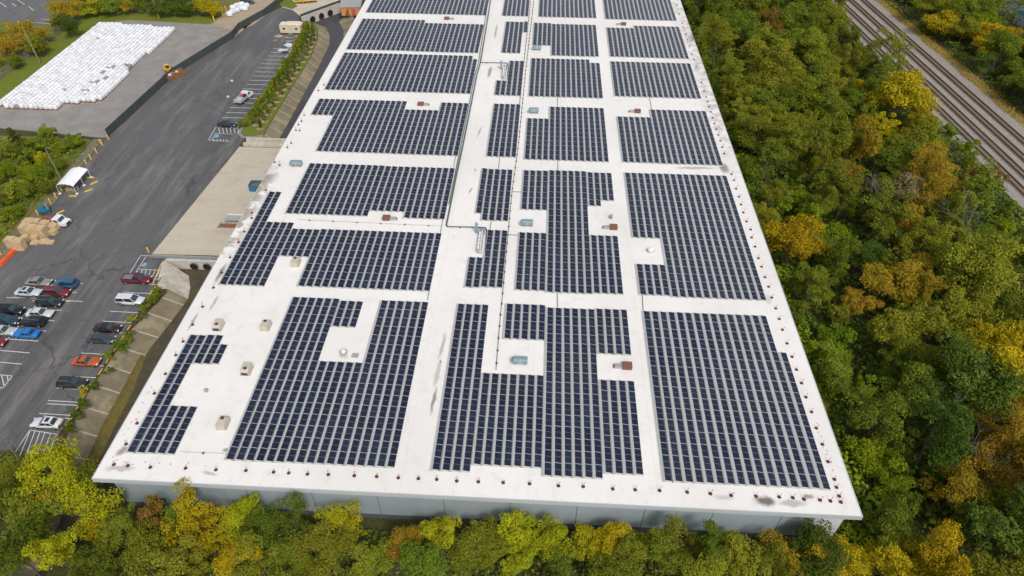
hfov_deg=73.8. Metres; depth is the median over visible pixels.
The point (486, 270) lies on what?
solar array
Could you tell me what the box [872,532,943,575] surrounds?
deciduous tree
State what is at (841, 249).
deciduous tree
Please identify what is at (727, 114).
sapling
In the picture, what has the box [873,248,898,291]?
sapling
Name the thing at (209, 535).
deciduous tree
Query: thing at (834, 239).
sapling
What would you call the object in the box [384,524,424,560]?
deciduous tree
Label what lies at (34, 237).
cardboard stack
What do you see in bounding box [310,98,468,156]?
solar array
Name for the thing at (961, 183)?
deciduous tree
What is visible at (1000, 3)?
deciduous tree
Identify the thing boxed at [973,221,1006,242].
deciduous tree
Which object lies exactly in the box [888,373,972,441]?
deciduous tree
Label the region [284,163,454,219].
solar array
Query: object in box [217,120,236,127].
parked car
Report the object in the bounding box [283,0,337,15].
access road
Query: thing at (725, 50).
deciduous tree
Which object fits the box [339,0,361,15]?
annex shed
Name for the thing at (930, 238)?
deciduous tree
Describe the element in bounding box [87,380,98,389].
shrub
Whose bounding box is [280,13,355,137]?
channel bed
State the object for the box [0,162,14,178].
bush
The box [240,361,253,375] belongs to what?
air handler
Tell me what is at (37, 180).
shrub
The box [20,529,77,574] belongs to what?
deciduous tree
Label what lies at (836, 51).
deciduous tree
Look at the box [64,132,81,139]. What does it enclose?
shrub
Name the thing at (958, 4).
deciduous tree
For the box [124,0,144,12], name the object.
deciduous tree
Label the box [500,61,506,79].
inverter rack
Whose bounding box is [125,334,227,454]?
solar array
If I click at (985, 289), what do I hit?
sapling
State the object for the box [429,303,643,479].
solar array
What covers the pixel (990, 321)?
deciduous tree
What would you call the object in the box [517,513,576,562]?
deciduous tree
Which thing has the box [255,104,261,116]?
arborvitae
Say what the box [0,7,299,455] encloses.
parking lot
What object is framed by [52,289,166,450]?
mulch bed
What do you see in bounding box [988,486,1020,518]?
sapling
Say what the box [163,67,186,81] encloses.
roll off dumpster
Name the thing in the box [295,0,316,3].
equipment trailer
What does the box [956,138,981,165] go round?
sapling
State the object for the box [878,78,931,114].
deciduous tree
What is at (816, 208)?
sapling
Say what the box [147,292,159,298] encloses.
shrub
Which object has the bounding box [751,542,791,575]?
deciduous tree
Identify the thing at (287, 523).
deciduous tree
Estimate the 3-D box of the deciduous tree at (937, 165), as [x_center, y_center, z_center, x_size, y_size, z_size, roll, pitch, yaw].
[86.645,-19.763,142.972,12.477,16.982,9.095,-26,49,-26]
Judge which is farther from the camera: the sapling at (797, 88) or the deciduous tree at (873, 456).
the sapling at (797, 88)
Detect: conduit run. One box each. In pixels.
[446,0,490,223]
[446,224,486,253]
[448,3,487,203]
[481,62,508,77]
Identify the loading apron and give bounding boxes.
[152,147,280,255]
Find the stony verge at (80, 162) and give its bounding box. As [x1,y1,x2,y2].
[0,139,102,259]
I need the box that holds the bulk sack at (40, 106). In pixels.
[38,104,43,109]
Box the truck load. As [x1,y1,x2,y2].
[235,94,246,100]
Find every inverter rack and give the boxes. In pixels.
[475,222,484,253]
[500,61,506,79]
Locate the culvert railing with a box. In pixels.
[300,0,340,20]
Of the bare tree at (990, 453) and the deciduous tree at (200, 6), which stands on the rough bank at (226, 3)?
the deciduous tree at (200, 6)
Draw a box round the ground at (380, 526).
[0,0,1023,575]
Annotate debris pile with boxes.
[167,69,182,76]
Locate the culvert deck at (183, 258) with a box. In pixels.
[151,254,216,259]
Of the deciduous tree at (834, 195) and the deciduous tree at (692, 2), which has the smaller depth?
the deciduous tree at (834, 195)
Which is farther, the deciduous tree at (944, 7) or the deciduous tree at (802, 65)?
the deciduous tree at (944, 7)
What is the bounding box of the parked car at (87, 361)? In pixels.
[70,355,102,367]
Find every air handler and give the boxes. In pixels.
[212,318,224,330]
[215,416,230,429]
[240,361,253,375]
[259,319,272,330]
[290,257,301,266]
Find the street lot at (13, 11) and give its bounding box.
[0,0,48,26]
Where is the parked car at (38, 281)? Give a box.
[24,276,52,287]
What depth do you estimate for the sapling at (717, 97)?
182.03 m
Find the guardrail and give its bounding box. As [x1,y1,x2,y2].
[148,255,217,259]
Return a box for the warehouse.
[91,0,862,539]
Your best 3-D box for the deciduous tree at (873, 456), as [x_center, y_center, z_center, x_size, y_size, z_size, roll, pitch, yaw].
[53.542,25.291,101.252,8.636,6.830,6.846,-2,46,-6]
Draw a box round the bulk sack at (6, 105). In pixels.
[3,103,9,108]
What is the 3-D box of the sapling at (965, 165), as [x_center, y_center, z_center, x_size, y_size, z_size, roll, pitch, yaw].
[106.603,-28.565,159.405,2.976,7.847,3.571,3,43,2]
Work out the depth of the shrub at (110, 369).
116.00 m
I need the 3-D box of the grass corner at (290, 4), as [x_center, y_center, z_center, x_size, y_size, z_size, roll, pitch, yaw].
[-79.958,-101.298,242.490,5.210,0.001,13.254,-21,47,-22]
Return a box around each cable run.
[496,2,533,366]
[517,1,530,129]
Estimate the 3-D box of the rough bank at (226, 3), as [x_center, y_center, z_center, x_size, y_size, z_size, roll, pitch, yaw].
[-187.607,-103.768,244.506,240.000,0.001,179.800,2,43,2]
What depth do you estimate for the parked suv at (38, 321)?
124.00 m
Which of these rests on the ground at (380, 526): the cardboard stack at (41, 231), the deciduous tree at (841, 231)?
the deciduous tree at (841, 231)
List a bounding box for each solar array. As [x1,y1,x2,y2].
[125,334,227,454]
[218,191,441,291]
[223,297,428,468]
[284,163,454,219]
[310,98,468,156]
[323,52,476,93]
[345,18,483,53]
[365,0,488,15]
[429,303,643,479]
[463,230,507,288]
[474,168,512,221]
[485,103,520,157]
[493,60,523,96]
[501,0,529,16]
[501,21,527,53]
[513,170,623,294]
[523,106,608,162]
[527,58,602,98]
[531,22,598,56]
[538,0,595,18]
[602,0,676,20]
[606,25,688,58]
[609,61,700,98]
[616,109,722,165]
[623,172,766,300]
[641,311,830,490]
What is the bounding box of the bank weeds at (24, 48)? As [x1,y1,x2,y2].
[0,4,86,70]
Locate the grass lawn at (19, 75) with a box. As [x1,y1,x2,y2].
[0,11,216,98]
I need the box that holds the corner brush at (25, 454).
[0,451,36,510]
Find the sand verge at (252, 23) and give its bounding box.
[243,16,263,28]
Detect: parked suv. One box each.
[0,303,25,316]
[0,314,20,326]
[17,315,47,327]
[35,295,64,307]
[42,285,71,297]
[52,277,79,289]
[56,375,88,389]
[240,0,254,3]
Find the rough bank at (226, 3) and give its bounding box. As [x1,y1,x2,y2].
[0,0,239,80]
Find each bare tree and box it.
[0,431,24,458]
[46,431,63,448]
[865,172,895,195]
[940,188,988,239]
[941,391,1011,430]
[966,421,1021,473]
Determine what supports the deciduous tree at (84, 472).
on the ground at (380, 526)
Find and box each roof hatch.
[382,214,396,220]
[417,101,429,105]
[602,224,617,229]
[613,361,632,369]
[629,109,640,112]
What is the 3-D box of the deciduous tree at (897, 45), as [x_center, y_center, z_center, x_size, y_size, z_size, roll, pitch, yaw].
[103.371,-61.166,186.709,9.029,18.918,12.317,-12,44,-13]
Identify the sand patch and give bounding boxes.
[213,0,273,32]
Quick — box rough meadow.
[0,136,91,246]
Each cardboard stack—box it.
[2,236,15,248]
[10,237,28,250]
[17,222,30,233]
[20,234,30,242]
[22,217,33,221]
[25,224,37,235]
[29,218,41,223]
[29,235,39,240]
[29,240,38,244]
[34,225,48,237]
[37,238,49,243]
[38,220,50,225]
[45,240,54,244]
[47,222,60,229]
[48,228,58,235]
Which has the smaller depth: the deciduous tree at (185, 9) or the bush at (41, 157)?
the bush at (41, 157)
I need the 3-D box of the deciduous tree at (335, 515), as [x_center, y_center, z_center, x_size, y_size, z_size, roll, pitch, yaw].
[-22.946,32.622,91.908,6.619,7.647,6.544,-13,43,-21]
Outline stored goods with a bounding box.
[65,186,79,191]
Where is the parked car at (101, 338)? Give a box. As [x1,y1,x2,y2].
[86,333,116,344]
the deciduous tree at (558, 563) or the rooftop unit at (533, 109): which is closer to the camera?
the deciduous tree at (558, 563)
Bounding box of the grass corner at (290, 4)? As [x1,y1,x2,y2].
[280,0,296,8]
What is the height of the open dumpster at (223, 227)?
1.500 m
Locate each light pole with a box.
[22,26,40,63]
[45,148,61,178]
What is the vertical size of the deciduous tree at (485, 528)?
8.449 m
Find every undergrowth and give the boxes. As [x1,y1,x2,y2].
[0,515,1023,575]
[683,1,1023,575]
[887,0,1023,113]
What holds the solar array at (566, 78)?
on the warehouse
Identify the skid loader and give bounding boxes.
[163,64,172,72]
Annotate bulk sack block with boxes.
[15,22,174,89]
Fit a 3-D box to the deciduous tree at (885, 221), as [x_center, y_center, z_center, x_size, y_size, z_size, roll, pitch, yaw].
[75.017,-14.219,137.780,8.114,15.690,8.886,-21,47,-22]
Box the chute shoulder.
[157,261,166,288]
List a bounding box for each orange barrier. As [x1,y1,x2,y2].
[0,257,9,265]
[6,249,15,257]
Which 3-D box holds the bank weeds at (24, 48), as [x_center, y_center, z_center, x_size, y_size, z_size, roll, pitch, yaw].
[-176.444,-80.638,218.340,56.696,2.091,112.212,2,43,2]
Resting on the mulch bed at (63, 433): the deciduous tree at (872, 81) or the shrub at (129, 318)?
the shrub at (129, 318)
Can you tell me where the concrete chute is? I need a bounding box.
[162,261,189,298]
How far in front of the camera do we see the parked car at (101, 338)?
121.17 m
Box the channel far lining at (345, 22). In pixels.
[339,16,353,36]
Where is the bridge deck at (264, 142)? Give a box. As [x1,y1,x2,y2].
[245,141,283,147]
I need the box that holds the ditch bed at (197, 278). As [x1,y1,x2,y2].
[35,269,210,575]
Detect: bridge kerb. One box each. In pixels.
[243,142,282,146]
[246,137,285,141]
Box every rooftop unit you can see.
[289,160,302,166]
[511,356,527,364]
[520,219,532,226]
[528,107,538,113]
[532,45,540,48]
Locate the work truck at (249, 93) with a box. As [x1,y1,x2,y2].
[233,90,253,103]
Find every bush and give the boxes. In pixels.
[0,139,33,154]
[0,143,11,155]
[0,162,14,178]
[0,188,18,204]
[4,205,23,217]
[12,181,36,200]
[18,161,46,181]
[27,136,41,148]
[27,167,53,182]
[31,151,49,164]
[36,179,62,193]
[37,123,54,138]
[42,153,66,168]
[47,142,68,153]
[64,138,80,148]
[71,135,84,145]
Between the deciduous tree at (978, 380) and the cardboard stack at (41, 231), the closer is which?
the deciduous tree at (978, 380)
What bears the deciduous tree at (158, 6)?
on the grass lawn at (19, 75)
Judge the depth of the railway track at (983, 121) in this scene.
192.53 m
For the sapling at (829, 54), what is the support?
on the ground at (380, 526)
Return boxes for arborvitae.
[251,111,257,123]
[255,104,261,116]
[264,102,270,115]
[270,94,275,107]
[277,74,284,84]
[280,76,288,88]
[291,58,299,70]
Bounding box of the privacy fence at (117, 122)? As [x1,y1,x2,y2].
[105,0,282,136]
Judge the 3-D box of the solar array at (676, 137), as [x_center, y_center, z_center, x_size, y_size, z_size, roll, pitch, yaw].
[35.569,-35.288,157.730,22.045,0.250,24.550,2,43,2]
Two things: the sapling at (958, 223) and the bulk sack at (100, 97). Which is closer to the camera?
the sapling at (958, 223)
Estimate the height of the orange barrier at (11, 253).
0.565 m
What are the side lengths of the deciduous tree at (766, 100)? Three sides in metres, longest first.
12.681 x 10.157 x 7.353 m
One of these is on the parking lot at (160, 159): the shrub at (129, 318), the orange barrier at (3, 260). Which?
the orange barrier at (3, 260)
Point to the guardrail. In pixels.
(188, 257)
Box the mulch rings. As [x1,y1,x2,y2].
[252,30,315,129]
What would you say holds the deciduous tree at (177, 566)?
on the ground at (380, 526)
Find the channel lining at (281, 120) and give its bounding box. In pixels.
[263,23,329,137]
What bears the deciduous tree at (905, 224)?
on the ground at (380, 526)
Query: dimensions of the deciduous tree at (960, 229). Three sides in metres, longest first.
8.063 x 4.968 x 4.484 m
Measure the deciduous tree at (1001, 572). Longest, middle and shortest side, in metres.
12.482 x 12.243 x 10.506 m
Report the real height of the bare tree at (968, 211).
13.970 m
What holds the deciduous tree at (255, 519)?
on the ground at (380, 526)
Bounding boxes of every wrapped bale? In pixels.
[226,11,232,15]
[242,5,247,10]
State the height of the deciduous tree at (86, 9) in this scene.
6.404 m
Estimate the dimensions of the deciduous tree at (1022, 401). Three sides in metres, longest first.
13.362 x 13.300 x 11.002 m
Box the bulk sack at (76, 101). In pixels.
[74,98,80,103]
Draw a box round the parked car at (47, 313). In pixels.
[25,307,54,318]
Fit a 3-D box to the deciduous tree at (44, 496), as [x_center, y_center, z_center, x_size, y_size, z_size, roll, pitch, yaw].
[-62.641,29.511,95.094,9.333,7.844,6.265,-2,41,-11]
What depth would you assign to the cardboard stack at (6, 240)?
139.97 m
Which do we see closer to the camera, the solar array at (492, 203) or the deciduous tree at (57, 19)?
the solar array at (492, 203)
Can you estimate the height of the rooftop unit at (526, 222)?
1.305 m
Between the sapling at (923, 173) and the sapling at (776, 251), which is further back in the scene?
the sapling at (923, 173)
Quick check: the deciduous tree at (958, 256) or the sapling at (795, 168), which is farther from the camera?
the sapling at (795, 168)
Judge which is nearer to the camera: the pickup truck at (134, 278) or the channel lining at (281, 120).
the pickup truck at (134, 278)
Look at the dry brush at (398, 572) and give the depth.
91.22 m
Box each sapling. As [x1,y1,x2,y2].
[692,27,702,43]
[708,68,720,89]
[714,93,721,105]
[718,9,728,20]
[719,104,734,121]
[729,0,742,9]
[729,114,751,151]
[733,75,761,104]
[738,51,749,66]
[743,72,765,84]
[753,10,766,23]
[760,153,775,183]
[762,22,779,50]
[767,243,778,253]
[773,190,793,213]
[786,85,811,114]
[786,177,802,189]
[787,160,806,176]
[788,273,810,298]
[789,66,811,86]
[789,300,808,325]
[792,12,810,32]
[792,73,812,87]
[795,39,807,62]
[799,201,823,228]
[801,92,827,121]
[802,339,821,362]
[814,242,827,264]
[814,322,844,339]
[818,52,832,73]
[821,398,829,418]
[823,254,850,281]
[824,235,856,258]
[827,303,849,324]
[829,146,854,158]
[832,79,847,100]
[840,65,855,78]
[841,197,863,219]
[842,373,875,406]
[847,31,862,51]
[851,26,861,33]
[856,206,873,214]
[857,51,873,72]
[861,49,883,80]
[866,192,894,231]
[870,104,887,119]
[871,159,891,177]
[872,535,891,562]
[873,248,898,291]
[883,127,900,142]
[888,297,907,319]
[888,426,920,455]
[888,566,912,575]
[891,490,924,517]
[893,233,914,260]
[894,303,930,336]
[903,194,918,205]
[915,169,935,206]
[917,197,942,219]
[921,139,946,163]
[928,417,970,461]
[930,248,946,268]
[930,464,956,490]
[940,123,960,145]
[945,365,958,380]
[953,488,1001,525]
[955,217,971,228]
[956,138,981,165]
[958,165,989,185]
[960,150,979,173]
[964,272,1001,301]
[970,550,1004,575]
[987,217,1013,242]
[988,165,1009,190]
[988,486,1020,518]
[990,291,1018,323]
[997,200,1017,219]
[997,221,1017,233]
[1008,252,1023,274]
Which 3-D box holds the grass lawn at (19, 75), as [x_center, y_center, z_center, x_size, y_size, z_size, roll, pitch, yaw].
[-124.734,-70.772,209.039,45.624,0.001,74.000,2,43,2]
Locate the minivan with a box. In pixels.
[115,293,145,306]
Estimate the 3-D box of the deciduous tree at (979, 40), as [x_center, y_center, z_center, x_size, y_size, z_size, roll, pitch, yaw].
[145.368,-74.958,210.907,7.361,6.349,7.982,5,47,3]
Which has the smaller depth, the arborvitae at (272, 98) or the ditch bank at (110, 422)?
the ditch bank at (110, 422)
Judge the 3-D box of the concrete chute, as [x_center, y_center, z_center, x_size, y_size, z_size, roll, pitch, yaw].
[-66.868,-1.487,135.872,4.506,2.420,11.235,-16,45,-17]
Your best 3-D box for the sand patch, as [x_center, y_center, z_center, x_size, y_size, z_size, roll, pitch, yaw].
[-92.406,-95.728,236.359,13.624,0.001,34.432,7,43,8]
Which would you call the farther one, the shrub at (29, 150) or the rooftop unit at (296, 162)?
the shrub at (29, 150)
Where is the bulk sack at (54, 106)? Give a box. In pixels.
[52,104,59,109]
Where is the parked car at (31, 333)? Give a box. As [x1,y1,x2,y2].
[11,327,41,339]
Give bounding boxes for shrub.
[0,163,6,182]
[0,208,16,221]
[2,178,26,199]
[13,154,33,164]
[16,167,28,181]
[17,143,42,159]
[25,176,49,185]
[35,140,50,150]
[41,127,58,144]
[46,138,54,148]
[56,419,77,432]
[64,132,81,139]
[70,408,81,419]
[76,398,87,409]
[77,384,90,396]
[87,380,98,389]
[99,348,115,359]
[101,366,113,373]
[112,343,124,353]
[113,335,129,348]
[122,329,135,340]
[125,314,135,321]
[135,312,146,321]
[139,302,151,312]
[144,294,160,303]
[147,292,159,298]
[152,286,162,291]
[237,119,248,127]
[293,38,302,43]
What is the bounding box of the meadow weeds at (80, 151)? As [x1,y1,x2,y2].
[0,136,89,233]
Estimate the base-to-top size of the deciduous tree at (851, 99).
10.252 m
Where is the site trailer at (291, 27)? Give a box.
[279,21,302,34]
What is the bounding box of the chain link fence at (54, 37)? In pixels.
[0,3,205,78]
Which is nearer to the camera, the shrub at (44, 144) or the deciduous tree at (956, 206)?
the deciduous tree at (956, 206)
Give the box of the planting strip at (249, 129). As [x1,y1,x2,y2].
[241,22,316,135]
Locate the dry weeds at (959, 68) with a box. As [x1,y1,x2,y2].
[877,0,1023,121]
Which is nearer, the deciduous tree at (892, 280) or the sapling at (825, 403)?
the sapling at (825, 403)
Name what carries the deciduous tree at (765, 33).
on the ground at (380, 526)
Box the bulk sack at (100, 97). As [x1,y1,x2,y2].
[97,95,103,100]
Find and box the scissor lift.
[38,202,50,214]
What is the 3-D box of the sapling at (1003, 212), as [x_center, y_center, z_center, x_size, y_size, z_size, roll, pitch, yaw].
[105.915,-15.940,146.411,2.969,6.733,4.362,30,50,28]
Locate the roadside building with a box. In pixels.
[1013,10,1023,28]
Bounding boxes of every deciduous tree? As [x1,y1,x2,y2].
[0,33,24,56]
[0,456,52,513]
[0,458,26,501]
[0,483,74,542]
[0,514,56,575]
[3,19,34,39]
[4,52,24,67]
[11,435,82,500]
[16,486,72,520]
[18,32,51,53]
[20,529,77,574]
[28,25,52,39]
[29,41,46,55]
[36,454,105,516]
[43,0,84,19]
[49,13,69,27]
[53,474,124,540]
[60,15,81,36]
[65,529,122,575]
[76,510,106,542]
[79,0,102,16]
[94,0,106,14]
[96,501,146,557]
[100,0,123,15]
[119,0,136,12]
[120,519,168,575]
[123,494,173,536]
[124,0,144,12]
[142,0,155,14]
[144,552,188,575]
[147,503,195,543]
[149,532,210,575]
[151,0,167,16]
[158,477,217,549]
[161,1,182,16]
[172,0,196,15]
[181,0,201,14]
[191,505,235,554]
[192,0,218,14]
[202,1,221,16]
[211,537,262,575]
[216,492,260,543]
[229,528,283,575]
[235,499,284,552]
[266,528,310,575]
[267,490,312,542]
[269,567,290,575]
[279,514,357,575]
[314,498,366,542]
[343,536,393,575]
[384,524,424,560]
[397,540,446,575]
[418,513,462,549]
[446,525,507,575]
[469,515,501,561]
[493,509,537,555]
[500,527,540,575]
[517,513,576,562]
[539,536,581,575]
[569,522,606,560]
[586,520,631,557]
[586,539,644,575]
[619,527,665,561]
[648,531,695,571]
[656,512,702,574]
[682,547,727,575]
[683,0,703,14]
[686,5,700,23]
[696,29,714,58]
[698,10,719,27]
[698,12,730,69]
[698,518,725,569]
[705,0,732,16]
[705,10,724,49]
[708,27,741,55]
[714,54,737,93]
[717,55,744,105]
[718,529,778,575]
[720,48,736,70]
[721,58,754,99]
[725,8,762,44]
[725,11,742,31]
[726,8,744,18]
[729,105,778,150]
[731,97,754,129]
[732,114,784,156]
[736,84,765,111]
[738,34,767,72]
[738,154,767,178]
[739,0,773,21]
[741,136,790,186]
[745,75,794,100]
[748,27,771,53]
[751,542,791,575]
[752,88,788,134]
[752,201,782,227]
[753,6,784,40]
[756,178,791,204]
[757,528,804,575]
[758,37,803,82]
[762,213,832,267]
[764,82,802,110]
[766,28,810,55]
[766,99,807,134]
[769,112,812,171]
[772,0,788,8]
[773,0,807,34]
[776,63,805,82]
[779,124,809,163]
[779,517,852,575]
[782,0,823,6]
[785,229,824,254]
[786,184,809,207]
[788,17,834,60]
[789,75,817,110]
[793,193,835,219]
[793,260,839,307]
[797,109,822,147]
[797,539,861,575]
[799,25,829,72]
[801,0,820,23]
[806,1,821,13]
[806,58,841,86]
[807,111,860,173]
[807,134,833,188]
[809,158,853,199]
[811,59,841,95]
[814,86,854,136]
[815,340,853,395]
[816,222,850,251]
[816,324,857,365]
[817,0,846,22]
[819,7,852,30]
[819,55,843,73]
[822,23,840,50]
[823,234,862,289]
[824,0,847,6]
[825,169,871,225]
[826,157,864,188]
[827,532,876,575]
[832,43,851,64]
[832,88,867,110]
[837,72,858,95]
[838,23,861,52]
[840,286,884,316]
[841,77,863,90]
[841,384,930,449]
[842,40,876,70]
[843,435,907,479]
[845,113,883,175]
[848,243,885,282]
[850,536,917,575]
[851,100,878,120]
[858,54,893,112]
[859,259,921,310]
[861,176,914,243]
[862,492,922,545]
[864,68,941,119]
[864,239,894,260]
[866,307,924,360]
[868,171,934,210]
[869,25,917,73]
[872,163,902,193]
[872,361,938,414]
[872,468,917,499]
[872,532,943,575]
[873,139,926,183]
[875,111,900,142]
[877,337,915,386]
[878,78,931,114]
[878,132,905,158]
[879,74,895,92]
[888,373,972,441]
[890,203,924,239]
[894,250,936,284]
[896,147,957,209]
[898,141,960,187]
[900,107,940,141]
[900,114,947,166]
[900,216,957,257]
[907,288,970,346]
[910,327,976,383]
[913,0,950,22]
[913,398,976,468]
[914,269,948,303]
[916,516,974,575]
[917,0,945,12]
[917,454,993,514]
[921,9,961,36]
[925,169,968,206]
[930,330,1023,422]
[932,232,1023,296]
[937,3,978,22]
[941,189,983,228]
[942,278,1010,325]
[947,0,977,17]
[950,16,983,45]
[950,226,974,245]
[952,31,972,39]
[952,497,1023,556]
[954,158,1004,225]
[957,232,1021,275]
[960,317,1023,363]
[960,546,1023,575]
[962,0,994,19]
[962,428,1023,494]
[965,20,1006,41]
[965,400,1023,458]
[968,257,1023,301]
[971,35,994,54]
[972,307,1023,343]
[973,13,989,35]
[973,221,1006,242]
[974,6,1001,23]
[975,28,1022,73]
[977,319,1023,409]
[980,0,1006,11]
[991,26,1023,47]
[995,484,1023,524]
[997,56,1023,75]
[997,68,1023,94]
[997,527,1023,573]
[1002,294,1023,340]
[1004,44,1023,64]
[1006,435,1023,486]
[1011,74,1023,90]
[1011,366,1023,411]
[1015,229,1023,283]
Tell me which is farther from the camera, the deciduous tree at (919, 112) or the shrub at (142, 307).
the deciduous tree at (919, 112)
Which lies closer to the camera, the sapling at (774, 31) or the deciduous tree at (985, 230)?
the deciduous tree at (985, 230)
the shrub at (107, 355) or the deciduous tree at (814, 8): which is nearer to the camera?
the shrub at (107, 355)
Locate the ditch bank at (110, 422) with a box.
[85,354,145,468]
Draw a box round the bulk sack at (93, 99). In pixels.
[90,97,96,102]
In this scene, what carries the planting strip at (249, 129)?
on the ground at (380, 526)
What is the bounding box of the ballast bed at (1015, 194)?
[828,0,1023,209]
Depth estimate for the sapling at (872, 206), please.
142.33 m
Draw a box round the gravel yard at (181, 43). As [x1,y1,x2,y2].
[0,20,241,137]
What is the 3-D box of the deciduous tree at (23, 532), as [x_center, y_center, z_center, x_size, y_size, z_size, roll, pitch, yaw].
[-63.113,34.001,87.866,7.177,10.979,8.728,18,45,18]
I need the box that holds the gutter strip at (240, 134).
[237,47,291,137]
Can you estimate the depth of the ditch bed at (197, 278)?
119.90 m
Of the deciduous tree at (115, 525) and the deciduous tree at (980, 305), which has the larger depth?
the deciduous tree at (980, 305)
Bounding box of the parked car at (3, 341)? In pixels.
[0,338,7,346]
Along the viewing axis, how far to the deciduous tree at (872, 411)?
99.77 m
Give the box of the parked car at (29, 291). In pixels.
[13,286,42,297]
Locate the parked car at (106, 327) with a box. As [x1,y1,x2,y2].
[92,322,122,333]
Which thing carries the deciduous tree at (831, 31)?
on the ground at (380, 526)
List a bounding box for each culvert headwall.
[165,258,215,269]
[301,3,340,22]
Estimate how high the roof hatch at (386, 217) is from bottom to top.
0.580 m
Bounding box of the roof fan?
[340,349,347,355]
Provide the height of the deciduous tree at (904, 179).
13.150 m
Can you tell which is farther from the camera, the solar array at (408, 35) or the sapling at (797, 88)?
the solar array at (408, 35)
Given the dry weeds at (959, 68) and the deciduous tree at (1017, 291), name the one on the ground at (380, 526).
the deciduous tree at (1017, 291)
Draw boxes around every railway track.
[827,0,1023,196]
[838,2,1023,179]
[848,0,1023,162]
[860,0,1023,145]
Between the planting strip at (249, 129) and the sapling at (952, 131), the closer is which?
the sapling at (952, 131)
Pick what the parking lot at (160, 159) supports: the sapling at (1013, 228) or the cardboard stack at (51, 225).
the cardboard stack at (51, 225)
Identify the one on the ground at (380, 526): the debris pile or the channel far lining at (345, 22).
the channel far lining at (345, 22)
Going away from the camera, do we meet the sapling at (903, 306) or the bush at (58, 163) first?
the sapling at (903, 306)
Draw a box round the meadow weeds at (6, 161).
[0,136,89,237]
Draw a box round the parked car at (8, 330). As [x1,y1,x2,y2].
[0,325,17,336]
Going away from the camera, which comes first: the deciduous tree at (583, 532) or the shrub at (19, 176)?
the deciduous tree at (583, 532)
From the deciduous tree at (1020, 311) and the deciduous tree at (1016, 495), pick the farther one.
the deciduous tree at (1020, 311)
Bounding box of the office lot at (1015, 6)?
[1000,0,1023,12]
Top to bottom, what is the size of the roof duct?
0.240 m
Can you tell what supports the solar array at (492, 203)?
on the warehouse
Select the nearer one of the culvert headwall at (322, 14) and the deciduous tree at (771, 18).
the deciduous tree at (771, 18)
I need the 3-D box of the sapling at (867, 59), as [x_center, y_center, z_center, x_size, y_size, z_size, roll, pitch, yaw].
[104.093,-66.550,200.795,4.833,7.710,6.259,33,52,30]
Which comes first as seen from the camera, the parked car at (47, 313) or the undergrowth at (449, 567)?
the undergrowth at (449, 567)
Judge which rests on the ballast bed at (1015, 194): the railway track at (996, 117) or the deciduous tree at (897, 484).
the railway track at (996, 117)
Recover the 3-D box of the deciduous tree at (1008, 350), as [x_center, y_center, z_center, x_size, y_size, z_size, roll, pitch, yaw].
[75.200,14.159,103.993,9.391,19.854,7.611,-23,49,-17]
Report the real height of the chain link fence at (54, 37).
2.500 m
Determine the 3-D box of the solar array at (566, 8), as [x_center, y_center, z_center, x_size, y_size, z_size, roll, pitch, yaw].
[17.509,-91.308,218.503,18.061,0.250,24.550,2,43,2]
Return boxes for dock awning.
[224,214,242,224]
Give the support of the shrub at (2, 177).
on the rough meadow
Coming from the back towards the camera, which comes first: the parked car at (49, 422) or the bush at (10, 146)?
the bush at (10, 146)
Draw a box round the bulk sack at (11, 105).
[9,103,14,108]
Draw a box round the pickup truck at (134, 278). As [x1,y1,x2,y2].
[120,272,152,284]
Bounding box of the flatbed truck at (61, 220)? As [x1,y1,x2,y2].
[37,214,70,227]
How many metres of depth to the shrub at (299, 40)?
214.18 m
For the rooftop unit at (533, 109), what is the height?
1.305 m
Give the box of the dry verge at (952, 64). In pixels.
[875,0,1023,127]
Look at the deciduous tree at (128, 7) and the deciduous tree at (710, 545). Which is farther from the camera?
the deciduous tree at (128, 7)
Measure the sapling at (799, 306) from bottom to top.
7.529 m
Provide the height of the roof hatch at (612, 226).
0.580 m
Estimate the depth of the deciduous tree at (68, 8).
225.17 m
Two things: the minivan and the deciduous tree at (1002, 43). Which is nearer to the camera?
the minivan
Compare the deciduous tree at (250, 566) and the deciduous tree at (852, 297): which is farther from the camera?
the deciduous tree at (852, 297)
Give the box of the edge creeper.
[688,19,889,563]
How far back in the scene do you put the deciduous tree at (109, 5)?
229.58 m
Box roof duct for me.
[351,353,358,357]
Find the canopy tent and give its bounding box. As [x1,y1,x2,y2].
[56,167,92,194]
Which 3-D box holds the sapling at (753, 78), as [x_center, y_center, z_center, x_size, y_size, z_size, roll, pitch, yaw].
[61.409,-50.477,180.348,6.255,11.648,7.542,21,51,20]
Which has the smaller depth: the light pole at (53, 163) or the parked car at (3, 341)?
the parked car at (3, 341)
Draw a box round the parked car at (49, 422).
[29,415,63,429]
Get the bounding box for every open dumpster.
[217,221,237,233]
[248,180,261,191]
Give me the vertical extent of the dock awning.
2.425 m
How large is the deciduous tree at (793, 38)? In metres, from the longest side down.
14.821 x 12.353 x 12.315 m
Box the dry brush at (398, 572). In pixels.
[0,516,1019,575]
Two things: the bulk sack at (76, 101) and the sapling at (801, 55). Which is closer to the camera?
the bulk sack at (76, 101)
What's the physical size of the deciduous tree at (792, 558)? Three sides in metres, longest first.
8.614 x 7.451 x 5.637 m
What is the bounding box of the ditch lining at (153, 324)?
[5,289,187,575]
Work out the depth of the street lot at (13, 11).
235.57 m
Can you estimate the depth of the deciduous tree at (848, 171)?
150.92 m

